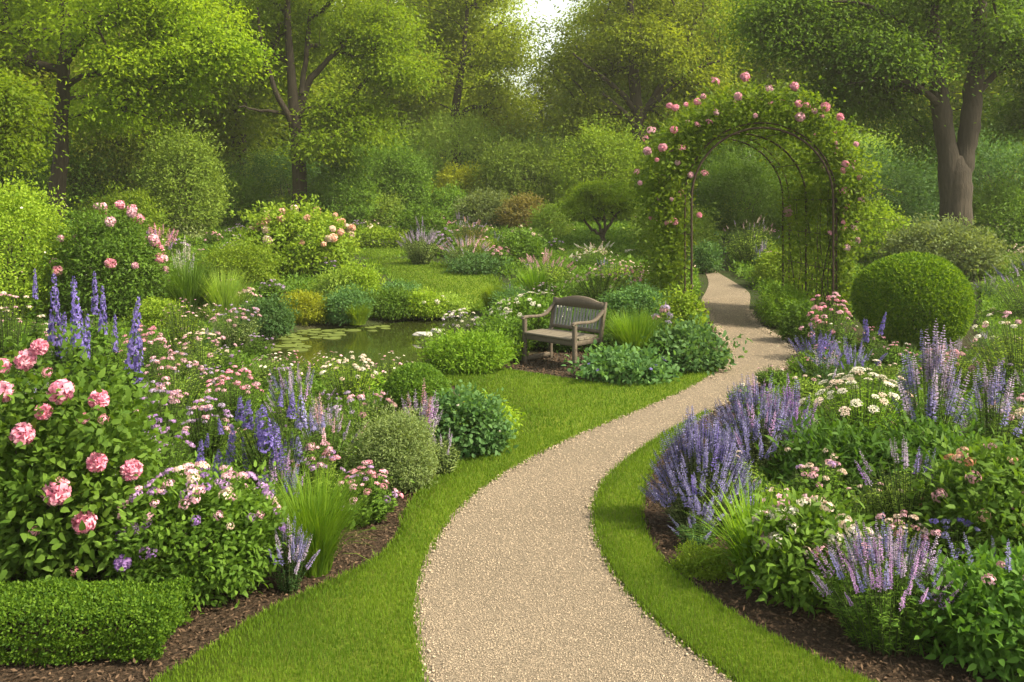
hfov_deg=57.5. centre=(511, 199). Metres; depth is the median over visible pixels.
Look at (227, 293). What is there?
feather grass
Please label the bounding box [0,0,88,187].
leafy tree
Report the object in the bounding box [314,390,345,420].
filler perennial
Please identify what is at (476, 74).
woodland tree
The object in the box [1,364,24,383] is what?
filler perennial
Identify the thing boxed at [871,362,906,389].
filler perennial
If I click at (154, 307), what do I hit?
lime bush
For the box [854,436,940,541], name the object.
purple salvia
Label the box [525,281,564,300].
wildflower clump
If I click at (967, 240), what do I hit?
garden shrub
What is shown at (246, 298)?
valerian
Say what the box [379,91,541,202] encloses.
woodland shrub
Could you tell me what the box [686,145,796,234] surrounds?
garden shrub
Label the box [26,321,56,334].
filler perennial
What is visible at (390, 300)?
pond shrub
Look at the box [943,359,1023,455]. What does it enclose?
tall salvia
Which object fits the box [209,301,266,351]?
wildflower clump
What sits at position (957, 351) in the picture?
filler perennial
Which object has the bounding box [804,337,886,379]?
blue salvia
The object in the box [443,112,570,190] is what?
woodland shrub
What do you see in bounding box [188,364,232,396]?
filler perennial
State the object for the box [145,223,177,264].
astilbe
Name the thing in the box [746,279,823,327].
path shrub
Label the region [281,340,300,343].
lily pad
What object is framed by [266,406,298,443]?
filler perennial
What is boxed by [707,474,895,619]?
white phlox
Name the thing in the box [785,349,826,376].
filler perennial
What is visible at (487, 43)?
woodland tree
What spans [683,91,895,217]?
woodland shrub
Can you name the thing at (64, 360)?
meadow clump
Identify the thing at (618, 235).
ground cover
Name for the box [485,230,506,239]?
filler perennial
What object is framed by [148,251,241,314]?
feather grass
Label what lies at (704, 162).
woodland shrub
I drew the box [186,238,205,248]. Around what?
filler perennial
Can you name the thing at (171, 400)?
wildflower clump
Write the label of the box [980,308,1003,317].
filler perennial
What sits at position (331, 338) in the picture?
lily pad
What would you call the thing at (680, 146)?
climbing rose
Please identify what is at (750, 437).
lavender
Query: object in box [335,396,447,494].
sage bush
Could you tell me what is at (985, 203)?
garden shrub
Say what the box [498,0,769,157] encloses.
leafy tree
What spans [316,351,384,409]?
wildflower clump
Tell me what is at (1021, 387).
filler perennial
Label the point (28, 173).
woodland shrub
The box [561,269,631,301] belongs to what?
wildflower clump
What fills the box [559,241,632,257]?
meadow grass
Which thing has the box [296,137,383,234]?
garden shrub
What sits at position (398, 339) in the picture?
pond water
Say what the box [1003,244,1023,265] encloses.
wildflower clump
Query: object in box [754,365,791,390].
wildflower clump
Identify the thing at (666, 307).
astilbe
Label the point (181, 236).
filler perennial
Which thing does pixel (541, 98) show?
woodland tree
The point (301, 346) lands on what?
lily pad
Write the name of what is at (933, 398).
tall salvia
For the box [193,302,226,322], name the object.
filler perennial
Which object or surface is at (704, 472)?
lavender
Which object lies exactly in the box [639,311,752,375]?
cranesbill
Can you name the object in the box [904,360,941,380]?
filler perennial
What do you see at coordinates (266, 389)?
filler perennial
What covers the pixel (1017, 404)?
filler perennial
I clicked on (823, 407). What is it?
filler perennial
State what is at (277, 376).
filler perennial
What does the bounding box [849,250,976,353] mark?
topiary ball
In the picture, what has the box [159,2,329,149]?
woodland tree
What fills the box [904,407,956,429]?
filler perennial
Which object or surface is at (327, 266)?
filler perennial
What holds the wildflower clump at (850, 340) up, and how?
on the ground at (386, 536)
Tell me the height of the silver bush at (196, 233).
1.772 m
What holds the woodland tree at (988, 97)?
on the ground at (386, 536)
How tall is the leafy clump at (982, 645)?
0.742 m
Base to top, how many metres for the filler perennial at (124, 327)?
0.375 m
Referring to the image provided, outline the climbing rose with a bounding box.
[618,68,906,322]
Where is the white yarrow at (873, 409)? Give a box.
[799,359,923,437]
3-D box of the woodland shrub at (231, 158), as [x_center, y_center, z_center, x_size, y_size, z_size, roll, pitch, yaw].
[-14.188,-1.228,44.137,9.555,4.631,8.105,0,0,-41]
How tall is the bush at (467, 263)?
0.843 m
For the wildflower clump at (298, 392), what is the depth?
9.09 m
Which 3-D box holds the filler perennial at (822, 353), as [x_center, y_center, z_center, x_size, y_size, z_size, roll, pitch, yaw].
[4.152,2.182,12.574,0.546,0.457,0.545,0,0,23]
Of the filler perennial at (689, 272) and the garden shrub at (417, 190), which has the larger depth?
the garden shrub at (417, 190)
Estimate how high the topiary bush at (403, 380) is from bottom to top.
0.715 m
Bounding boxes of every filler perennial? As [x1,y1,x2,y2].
[0,311,13,323]
[1,330,35,343]
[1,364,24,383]
[4,319,33,329]
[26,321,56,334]
[39,331,70,358]
[114,320,143,331]
[128,323,153,335]
[160,236,173,244]
[163,239,188,255]
[164,353,196,375]
[168,230,193,241]
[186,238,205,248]
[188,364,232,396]
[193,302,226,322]
[197,325,219,346]
[202,231,222,245]
[210,345,248,381]
[223,425,284,458]
[225,229,245,240]
[226,303,250,318]
[231,224,246,229]
[240,333,274,360]
[245,386,277,411]
[256,279,284,301]
[262,364,300,398]
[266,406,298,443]
[271,350,306,377]
[312,256,339,278]
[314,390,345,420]
[339,363,385,392]
[349,220,366,231]
[362,220,382,227]
[410,215,431,245]
[432,233,452,255]
[437,227,455,245]
[446,220,461,229]
[448,228,461,239]
[450,212,469,225]
[470,222,484,234]
[483,224,497,232]
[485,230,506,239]
[486,245,510,262]
[546,238,566,252]
[561,272,577,280]
[570,257,579,266]
[596,258,613,271]
[631,263,649,271]
[636,310,660,327]
[683,266,698,276]
[708,449,765,499]
[741,477,822,512]
[749,239,767,265]
[769,229,781,238]
[781,372,837,413]
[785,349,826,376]
[796,357,831,376]
[797,348,845,396]
[799,344,839,366]
[803,396,858,422]
[826,340,854,363]
[833,377,866,399]
[840,482,902,532]
[841,300,856,319]
[841,366,878,387]
[851,326,888,359]
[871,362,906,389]
[872,341,916,369]
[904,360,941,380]
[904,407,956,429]
[908,370,939,393]
[933,337,978,373]
[945,341,974,361]
[960,391,1016,442]
[965,344,993,360]
[969,331,997,349]
[974,276,999,297]
[974,285,994,296]
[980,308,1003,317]
[986,276,1009,283]
[987,358,1023,406]
[995,336,1021,345]
[999,505,1023,547]
[1004,369,1023,404]
[1007,269,1023,281]
[1008,393,1023,423]
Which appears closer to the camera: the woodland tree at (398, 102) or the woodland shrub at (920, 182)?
the woodland shrub at (920, 182)
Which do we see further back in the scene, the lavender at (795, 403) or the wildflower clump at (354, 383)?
the wildflower clump at (354, 383)
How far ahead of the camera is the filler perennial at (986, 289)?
21.19 m
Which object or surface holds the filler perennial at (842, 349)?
on the ground at (386, 536)
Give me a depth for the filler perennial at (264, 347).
13.59 m
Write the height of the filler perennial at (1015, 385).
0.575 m
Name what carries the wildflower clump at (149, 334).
on the ground at (386, 536)
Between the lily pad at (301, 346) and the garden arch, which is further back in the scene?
the garden arch
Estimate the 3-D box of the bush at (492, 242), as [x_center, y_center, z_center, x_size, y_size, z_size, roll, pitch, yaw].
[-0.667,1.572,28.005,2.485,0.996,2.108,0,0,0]
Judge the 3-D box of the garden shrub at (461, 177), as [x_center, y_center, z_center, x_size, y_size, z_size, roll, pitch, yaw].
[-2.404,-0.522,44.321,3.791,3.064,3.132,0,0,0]
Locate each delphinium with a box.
[21,271,47,400]
[40,273,67,389]
[68,276,90,405]
[86,271,108,375]
[88,286,115,419]
[108,314,123,413]
[119,296,145,416]
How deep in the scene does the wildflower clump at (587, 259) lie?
26.63 m
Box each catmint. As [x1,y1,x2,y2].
[261,515,319,593]
[395,380,442,453]
[396,228,446,264]
[437,235,491,266]
[668,509,717,548]
[810,515,966,657]
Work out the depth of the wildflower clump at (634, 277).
21.06 m
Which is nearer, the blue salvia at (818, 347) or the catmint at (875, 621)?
the catmint at (875, 621)
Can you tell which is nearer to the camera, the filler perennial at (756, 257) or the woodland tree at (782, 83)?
the filler perennial at (756, 257)
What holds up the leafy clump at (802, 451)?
on the ground at (386, 536)
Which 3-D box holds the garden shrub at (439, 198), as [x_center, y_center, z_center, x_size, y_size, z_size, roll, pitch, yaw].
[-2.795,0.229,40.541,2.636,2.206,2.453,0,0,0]
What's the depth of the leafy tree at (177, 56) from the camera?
28.50 m
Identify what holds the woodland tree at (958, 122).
on the ground at (386, 536)
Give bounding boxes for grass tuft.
[233,454,400,577]
[593,303,670,350]
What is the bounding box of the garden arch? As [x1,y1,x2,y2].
[675,122,836,324]
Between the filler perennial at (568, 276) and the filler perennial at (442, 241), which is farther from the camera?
the filler perennial at (442, 241)
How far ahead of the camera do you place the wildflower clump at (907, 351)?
12.70 m
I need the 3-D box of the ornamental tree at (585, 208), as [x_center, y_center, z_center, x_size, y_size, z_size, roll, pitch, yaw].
[3.103,0.421,31.984,3.540,2.906,2.925,0,0,0]
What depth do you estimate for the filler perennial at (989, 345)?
14.24 m
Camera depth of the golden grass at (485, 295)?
19.42 m
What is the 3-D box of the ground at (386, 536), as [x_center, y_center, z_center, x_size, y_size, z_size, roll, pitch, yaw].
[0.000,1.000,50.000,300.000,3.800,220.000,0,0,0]
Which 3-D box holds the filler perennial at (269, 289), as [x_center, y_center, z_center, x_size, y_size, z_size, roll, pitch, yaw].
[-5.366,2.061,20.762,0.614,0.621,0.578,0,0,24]
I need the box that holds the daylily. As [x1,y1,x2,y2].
[679,469,827,589]
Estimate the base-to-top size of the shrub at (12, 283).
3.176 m
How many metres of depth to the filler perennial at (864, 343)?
13.61 m
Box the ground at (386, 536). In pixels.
[0,216,1023,681]
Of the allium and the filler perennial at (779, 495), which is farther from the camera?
the filler perennial at (779, 495)
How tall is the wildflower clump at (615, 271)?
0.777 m
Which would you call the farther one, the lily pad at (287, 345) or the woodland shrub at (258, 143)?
the woodland shrub at (258, 143)
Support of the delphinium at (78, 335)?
on the ground at (386, 536)
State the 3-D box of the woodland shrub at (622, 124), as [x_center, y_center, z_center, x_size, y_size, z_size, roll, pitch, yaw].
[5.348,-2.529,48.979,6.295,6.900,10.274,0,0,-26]
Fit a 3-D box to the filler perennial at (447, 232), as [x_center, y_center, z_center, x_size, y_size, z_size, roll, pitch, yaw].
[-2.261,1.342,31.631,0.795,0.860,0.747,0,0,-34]
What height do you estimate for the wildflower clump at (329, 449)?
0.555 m
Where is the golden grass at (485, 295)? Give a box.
[476,282,510,313]
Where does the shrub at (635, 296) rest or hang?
on the ground at (386, 536)
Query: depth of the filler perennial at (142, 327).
15.59 m
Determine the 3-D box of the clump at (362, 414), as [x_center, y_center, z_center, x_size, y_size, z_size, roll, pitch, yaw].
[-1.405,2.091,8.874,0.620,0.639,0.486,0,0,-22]
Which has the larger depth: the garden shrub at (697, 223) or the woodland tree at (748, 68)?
the woodland tree at (748, 68)
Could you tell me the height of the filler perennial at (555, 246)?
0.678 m
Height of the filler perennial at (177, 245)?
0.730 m
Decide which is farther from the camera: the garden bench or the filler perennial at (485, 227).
the filler perennial at (485, 227)
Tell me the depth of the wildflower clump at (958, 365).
11.47 m
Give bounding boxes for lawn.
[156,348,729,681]
[364,248,400,257]
[369,260,491,316]
[594,414,867,681]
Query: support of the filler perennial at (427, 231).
on the ground at (386, 536)
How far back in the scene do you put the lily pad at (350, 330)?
17.60 m
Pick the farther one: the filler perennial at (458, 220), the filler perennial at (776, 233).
the filler perennial at (458, 220)
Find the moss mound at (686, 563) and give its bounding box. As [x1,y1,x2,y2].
[664,537,737,585]
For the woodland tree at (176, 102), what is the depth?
48.50 m
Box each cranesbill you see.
[164,468,216,549]
[338,460,403,525]
[561,339,683,385]
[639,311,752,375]
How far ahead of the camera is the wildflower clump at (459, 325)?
14.88 m
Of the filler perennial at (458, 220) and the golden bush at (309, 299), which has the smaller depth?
the golden bush at (309, 299)
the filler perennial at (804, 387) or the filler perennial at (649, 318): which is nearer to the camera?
the filler perennial at (804, 387)
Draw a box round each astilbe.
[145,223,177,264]
[651,302,673,343]
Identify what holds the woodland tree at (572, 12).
on the ground at (386, 536)
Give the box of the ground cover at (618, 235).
[0,207,1023,617]
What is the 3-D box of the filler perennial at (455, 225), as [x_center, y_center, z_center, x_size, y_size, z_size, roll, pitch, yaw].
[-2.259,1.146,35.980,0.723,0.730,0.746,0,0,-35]
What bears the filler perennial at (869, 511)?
on the ground at (386, 536)
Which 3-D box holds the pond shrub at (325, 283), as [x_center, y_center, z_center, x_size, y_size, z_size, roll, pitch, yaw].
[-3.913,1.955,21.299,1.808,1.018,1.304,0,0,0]
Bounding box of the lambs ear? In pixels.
[427,429,461,474]
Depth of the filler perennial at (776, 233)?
33.94 m
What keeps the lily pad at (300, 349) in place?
on the pond water
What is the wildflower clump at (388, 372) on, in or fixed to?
on the ground at (386, 536)
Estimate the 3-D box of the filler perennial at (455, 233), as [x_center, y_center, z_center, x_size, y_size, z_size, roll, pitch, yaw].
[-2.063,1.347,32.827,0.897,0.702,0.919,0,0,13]
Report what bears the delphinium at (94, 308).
on the ground at (386, 536)
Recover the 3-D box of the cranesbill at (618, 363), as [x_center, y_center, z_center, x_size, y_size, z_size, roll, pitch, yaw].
[1.371,2.162,12.332,1.558,0.653,1.318,0,0,-17]
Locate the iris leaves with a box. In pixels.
[506,262,555,292]
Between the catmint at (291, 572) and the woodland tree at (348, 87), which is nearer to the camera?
the catmint at (291, 572)
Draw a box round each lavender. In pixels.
[640,405,767,535]
[705,372,808,478]
[770,375,816,444]
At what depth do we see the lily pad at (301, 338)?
16.56 m
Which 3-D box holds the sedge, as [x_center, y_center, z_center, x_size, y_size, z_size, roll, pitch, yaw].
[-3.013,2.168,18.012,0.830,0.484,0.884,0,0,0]
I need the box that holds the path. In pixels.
[413,269,791,681]
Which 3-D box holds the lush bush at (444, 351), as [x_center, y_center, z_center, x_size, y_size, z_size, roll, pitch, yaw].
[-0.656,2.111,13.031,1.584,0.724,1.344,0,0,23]
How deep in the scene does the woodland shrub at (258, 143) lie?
49.40 m
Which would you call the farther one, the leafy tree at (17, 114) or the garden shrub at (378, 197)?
the garden shrub at (378, 197)
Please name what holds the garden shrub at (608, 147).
on the ground at (386, 536)
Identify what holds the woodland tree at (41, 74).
on the ground at (386, 536)
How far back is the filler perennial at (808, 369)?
11.86 m
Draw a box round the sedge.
[341,301,374,324]
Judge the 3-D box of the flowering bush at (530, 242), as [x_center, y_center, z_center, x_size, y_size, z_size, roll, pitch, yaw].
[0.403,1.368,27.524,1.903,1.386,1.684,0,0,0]
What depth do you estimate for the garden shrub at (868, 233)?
26.64 m
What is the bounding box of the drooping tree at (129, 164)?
[12,10,190,204]
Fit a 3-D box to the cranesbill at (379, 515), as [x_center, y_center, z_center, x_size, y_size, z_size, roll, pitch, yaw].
[-1.064,2.172,6.918,0.516,0.476,0.412,0,0,0]
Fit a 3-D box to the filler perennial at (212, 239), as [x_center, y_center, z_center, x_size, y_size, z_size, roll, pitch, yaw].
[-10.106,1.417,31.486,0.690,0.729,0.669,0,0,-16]
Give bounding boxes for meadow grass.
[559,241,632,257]
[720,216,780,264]
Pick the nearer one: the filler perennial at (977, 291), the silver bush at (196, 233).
the filler perennial at (977, 291)
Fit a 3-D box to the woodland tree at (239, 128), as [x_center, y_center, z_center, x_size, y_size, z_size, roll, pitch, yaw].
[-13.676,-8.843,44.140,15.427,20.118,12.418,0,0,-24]
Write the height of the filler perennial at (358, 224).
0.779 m
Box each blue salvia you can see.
[788,324,843,362]
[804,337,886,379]
[863,312,886,367]
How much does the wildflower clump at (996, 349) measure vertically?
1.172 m
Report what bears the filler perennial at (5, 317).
on the ground at (386, 536)
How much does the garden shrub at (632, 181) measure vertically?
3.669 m
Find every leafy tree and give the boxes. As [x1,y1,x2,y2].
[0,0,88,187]
[0,0,287,243]
[176,0,500,212]
[366,0,561,172]
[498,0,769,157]
[674,0,1023,255]
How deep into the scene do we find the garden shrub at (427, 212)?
33.15 m
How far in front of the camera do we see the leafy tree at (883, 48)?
27.82 m
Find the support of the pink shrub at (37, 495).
on the ground at (386, 536)
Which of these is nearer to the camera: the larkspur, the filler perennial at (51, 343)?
the larkspur
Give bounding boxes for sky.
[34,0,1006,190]
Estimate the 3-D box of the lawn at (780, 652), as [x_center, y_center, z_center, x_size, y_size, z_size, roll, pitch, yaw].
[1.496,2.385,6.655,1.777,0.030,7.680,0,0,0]
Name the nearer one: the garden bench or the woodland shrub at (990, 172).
the garden bench
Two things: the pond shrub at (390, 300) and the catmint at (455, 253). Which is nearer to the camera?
the pond shrub at (390, 300)
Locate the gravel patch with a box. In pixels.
[505,352,593,380]
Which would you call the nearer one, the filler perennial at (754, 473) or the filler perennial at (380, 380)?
the filler perennial at (754, 473)
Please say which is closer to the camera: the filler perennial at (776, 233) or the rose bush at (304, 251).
the rose bush at (304, 251)
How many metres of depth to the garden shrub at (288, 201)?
38.02 m
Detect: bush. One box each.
[30,192,184,322]
[117,296,189,334]
[154,201,206,238]
[191,229,291,291]
[227,193,363,276]
[281,285,342,325]
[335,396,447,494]
[381,361,451,418]
[416,323,524,375]
[441,247,516,275]
[453,236,519,258]
[467,283,598,350]
[488,280,536,313]
[495,223,556,267]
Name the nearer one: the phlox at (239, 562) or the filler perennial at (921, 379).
the phlox at (239, 562)
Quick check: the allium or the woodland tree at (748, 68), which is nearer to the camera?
the allium
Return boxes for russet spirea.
[902,424,1023,568]
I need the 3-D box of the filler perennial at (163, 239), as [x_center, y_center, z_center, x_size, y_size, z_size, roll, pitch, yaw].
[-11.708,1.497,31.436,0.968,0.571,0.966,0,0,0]
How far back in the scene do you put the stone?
16.43 m
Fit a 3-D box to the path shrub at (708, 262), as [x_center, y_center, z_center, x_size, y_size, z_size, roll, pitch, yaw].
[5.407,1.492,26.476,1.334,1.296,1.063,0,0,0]
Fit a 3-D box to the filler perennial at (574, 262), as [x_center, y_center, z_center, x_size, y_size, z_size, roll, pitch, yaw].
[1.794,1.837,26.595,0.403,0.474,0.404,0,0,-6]
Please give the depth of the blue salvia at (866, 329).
12.73 m
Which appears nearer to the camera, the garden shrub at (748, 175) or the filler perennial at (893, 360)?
the filler perennial at (893, 360)
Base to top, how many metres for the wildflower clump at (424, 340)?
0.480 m
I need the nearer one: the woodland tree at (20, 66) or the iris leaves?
the iris leaves
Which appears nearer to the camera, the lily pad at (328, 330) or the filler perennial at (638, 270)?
the lily pad at (328, 330)
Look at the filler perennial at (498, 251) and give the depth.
26.46 m
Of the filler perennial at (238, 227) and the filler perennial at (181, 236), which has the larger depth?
the filler perennial at (238, 227)
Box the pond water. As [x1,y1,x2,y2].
[267,318,459,371]
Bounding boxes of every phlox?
[87,450,300,613]
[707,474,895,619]
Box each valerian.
[0,291,48,383]
[203,286,261,311]
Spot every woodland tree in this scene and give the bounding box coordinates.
[0,1,208,216]
[0,40,56,123]
[76,3,261,142]
[130,0,368,192]
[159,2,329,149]
[225,0,419,156]
[256,1,326,155]
[285,0,526,159]
[289,1,377,150]
[370,0,524,161]
[391,1,533,137]
[422,0,554,145]
[510,55,575,141]
[520,0,605,121]
[530,0,684,152]
[553,0,699,133]
[626,0,803,156]
[698,2,861,171]
[783,0,1021,175]
[813,0,1023,154]
[952,1,1023,151]
[953,15,1017,168]
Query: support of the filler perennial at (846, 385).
on the ground at (386, 536)
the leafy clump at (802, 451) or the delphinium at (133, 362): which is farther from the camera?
the delphinium at (133, 362)
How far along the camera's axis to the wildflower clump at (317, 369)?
11.97 m
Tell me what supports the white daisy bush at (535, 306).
on the ground at (386, 536)
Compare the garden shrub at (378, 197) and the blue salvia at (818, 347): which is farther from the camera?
the garden shrub at (378, 197)
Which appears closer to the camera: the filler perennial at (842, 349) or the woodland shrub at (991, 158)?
the filler perennial at (842, 349)
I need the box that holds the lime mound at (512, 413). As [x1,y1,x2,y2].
[459,390,525,440]
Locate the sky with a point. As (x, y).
(546, 7)
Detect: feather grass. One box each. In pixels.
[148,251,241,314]
[191,266,254,315]
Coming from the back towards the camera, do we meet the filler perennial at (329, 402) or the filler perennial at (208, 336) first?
the filler perennial at (208, 336)
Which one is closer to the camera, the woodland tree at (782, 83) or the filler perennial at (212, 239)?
the filler perennial at (212, 239)
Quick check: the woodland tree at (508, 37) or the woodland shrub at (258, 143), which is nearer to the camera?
the woodland shrub at (258, 143)
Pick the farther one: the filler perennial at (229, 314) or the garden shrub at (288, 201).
the garden shrub at (288, 201)
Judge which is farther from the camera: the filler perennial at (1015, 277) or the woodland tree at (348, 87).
the woodland tree at (348, 87)
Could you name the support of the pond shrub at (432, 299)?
on the ground at (386, 536)
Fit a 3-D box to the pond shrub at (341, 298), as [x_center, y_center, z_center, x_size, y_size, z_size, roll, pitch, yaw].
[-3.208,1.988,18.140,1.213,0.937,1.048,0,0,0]
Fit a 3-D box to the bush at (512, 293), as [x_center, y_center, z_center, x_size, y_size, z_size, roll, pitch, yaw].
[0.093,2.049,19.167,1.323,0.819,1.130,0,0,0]
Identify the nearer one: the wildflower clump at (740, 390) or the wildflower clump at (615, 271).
the wildflower clump at (740, 390)
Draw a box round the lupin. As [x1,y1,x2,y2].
[172,236,194,272]
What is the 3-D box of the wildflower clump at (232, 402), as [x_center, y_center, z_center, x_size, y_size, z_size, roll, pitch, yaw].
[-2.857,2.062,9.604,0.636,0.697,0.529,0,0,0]
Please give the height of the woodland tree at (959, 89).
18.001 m
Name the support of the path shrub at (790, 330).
on the ground at (386, 536)
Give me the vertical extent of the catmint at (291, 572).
0.482 m
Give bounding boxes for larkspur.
[195,390,331,512]
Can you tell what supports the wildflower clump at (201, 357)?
on the ground at (386, 536)
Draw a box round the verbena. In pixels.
[115,414,202,490]
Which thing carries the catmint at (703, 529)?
on the ground at (386, 536)
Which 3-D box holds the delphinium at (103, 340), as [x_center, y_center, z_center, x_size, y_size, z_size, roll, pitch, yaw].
[-4.216,1.643,9.634,0.443,1.516,0.438,0,0,0]
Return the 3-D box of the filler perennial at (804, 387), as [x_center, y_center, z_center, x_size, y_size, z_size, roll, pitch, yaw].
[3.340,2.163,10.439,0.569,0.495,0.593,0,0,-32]
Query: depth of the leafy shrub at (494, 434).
8.62 m
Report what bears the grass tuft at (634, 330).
on the ground at (386, 536)
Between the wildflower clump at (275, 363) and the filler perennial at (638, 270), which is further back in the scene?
the filler perennial at (638, 270)
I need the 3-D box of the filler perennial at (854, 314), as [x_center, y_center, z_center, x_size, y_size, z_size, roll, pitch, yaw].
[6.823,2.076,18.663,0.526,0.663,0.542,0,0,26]
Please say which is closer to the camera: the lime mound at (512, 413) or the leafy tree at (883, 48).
the lime mound at (512, 413)
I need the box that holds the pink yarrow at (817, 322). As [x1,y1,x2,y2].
[798,292,859,351]
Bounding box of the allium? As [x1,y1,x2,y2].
[113,554,131,580]
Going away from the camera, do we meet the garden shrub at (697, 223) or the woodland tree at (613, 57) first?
the garden shrub at (697, 223)
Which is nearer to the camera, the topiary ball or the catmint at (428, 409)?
the catmint at (428, 409)
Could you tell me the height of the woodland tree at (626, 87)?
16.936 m
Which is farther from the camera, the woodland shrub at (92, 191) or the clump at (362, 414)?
the woodland shrub at (92, 191)
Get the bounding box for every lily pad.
[275,338,290,340]
[275,344,296,346]
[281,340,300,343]
[287,348,307,351]
[290,337,308,339]
[294,345,311,347]
[321,329,336,331]
[323,337,340,339]
[328,334,345,336]
[344,329,360,331]
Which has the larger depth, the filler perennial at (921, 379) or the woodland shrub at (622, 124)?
the woodland shrub at (622, 124)
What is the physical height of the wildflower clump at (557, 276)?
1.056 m
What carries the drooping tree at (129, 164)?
on the ground at (386, 536)
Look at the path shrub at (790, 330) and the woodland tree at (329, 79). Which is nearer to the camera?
the path shrub at (790, 330)
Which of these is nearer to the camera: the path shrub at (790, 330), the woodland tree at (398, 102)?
the path shrub at (790, 330)
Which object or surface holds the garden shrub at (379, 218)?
on the ground at (386, 536)
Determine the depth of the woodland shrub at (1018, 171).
34.34 m
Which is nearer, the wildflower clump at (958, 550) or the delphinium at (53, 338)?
the wildflower clump at (958, 550)
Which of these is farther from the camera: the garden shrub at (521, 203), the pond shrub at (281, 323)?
the garden shrub at (521, 203)
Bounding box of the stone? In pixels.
[412,332,432,335]
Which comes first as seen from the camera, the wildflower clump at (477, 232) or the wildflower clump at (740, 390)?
the wildflower clump at (740, 390)
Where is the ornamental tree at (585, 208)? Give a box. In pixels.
[552,172,645,242]
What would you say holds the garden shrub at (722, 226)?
on the ground at (386, 536)
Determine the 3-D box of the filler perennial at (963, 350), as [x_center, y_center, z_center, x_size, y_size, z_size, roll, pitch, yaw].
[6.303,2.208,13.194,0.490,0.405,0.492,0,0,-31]
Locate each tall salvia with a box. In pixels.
[889,318,975,471]
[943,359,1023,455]
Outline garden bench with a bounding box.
[521,296,607,371]
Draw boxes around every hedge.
[0,576,195,666]
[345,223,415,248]
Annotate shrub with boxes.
[0,122,107,217]
[0,122,240,223]
[0,161,95,319]
[0,315,215,590]
[1,135,76,190]
[67,180,173,240]
[127,101,238,234]
[149,173,208,225]
[179,134,292,196]
[183,114,290,197]
[196,161,276,227]
[199,133,370,209]
[220,292,301,339]
[247,124,455,202]
[256,191,307,225]
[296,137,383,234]
[307,263,362,296]
[318,280,379,325]
[331,258,386,298]
[335,189,395,222]
[353,284,427,319]
[360,135,433,216]
[367,189,412,226]
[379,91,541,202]
[379,278,421,296]
[383,198,455,238]
[397,286,451,319]
[418,379,519,460]
[421,180,469,221]
[422,291,476,318]
[425,157,492,215]
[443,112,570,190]
[445,185,514,228]
[460,129,591,216]
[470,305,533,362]
[481,129,649,193]
[488,190,548,229]
[521,200,580,237]
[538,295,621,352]
[545,109,657,221]
[563,86,683,184]
[591,274,674,322]
[617,145,661,219]
[622,196,727,256]
[632,145,749,215]
[652,282,713,330]
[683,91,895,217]
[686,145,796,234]
[686,229,726,273]
[700,193,751,237]
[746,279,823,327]
[747,243,809,288]
[760,163,875,223]
[768,118,934,204]
[770,294,832,344]
[775,124,978,231]
[834,194,914,265]
[871,211,1023,280]
[875,103,1023,232]
[919,128,1021,183]
[936,166,1023,252]
[973,160,1022,192]
[993,135,1023,222]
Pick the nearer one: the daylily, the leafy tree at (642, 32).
the daylily
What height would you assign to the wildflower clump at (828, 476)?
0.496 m
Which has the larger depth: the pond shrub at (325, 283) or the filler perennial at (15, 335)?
the pond shrub at (325, 283)
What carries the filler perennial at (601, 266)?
on the ground at (386, 536)
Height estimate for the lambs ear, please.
0.434 m
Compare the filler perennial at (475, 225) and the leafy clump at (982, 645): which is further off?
the filler perennial at (475, 225)
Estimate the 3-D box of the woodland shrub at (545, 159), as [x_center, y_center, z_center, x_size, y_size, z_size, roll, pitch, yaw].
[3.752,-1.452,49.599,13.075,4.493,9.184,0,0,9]
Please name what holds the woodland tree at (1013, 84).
on the ground at (386, 536)
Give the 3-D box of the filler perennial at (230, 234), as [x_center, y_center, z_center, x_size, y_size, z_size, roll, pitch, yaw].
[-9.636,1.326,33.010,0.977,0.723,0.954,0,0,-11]
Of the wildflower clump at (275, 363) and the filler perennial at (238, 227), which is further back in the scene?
the filler perennial at (238, 227)
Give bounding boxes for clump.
[22,309,152,412]
[116,325,172,386]
[132,376,191,446]
[142,351,214,415]
[157,295,211,356]
[166,328,238,380]
[181,395,233,470]
[205,365,264,432]
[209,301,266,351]
[240,352,309,388]
[257,444,304,546]
[262,364,335,440]
[287,441,345,502]
[294,351,373,384]
[294,391,367,478]
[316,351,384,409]
[332,386,396,448]
[363,351,407,388]
[417,329,444,359]
[437,308,479,335]
[448,217,485,243]
[515,248,575,282]
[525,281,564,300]
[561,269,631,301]
[569,248,618,265]
[589,259,640,284]
[614,266,653,287]
[726,383,758,408]
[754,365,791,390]
[755,400,937,509]
[786,459,857,517]
[813,319,862,352]
[838,402,1010,502]
[861,339,926,373]
[872,510,929,568]
[893,531,1023,681]
[909,347,986,392]
[922,515,984,578]
[958,305,1023,389]
[977,257,1023,317]
[990,394,1023,449]
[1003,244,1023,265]

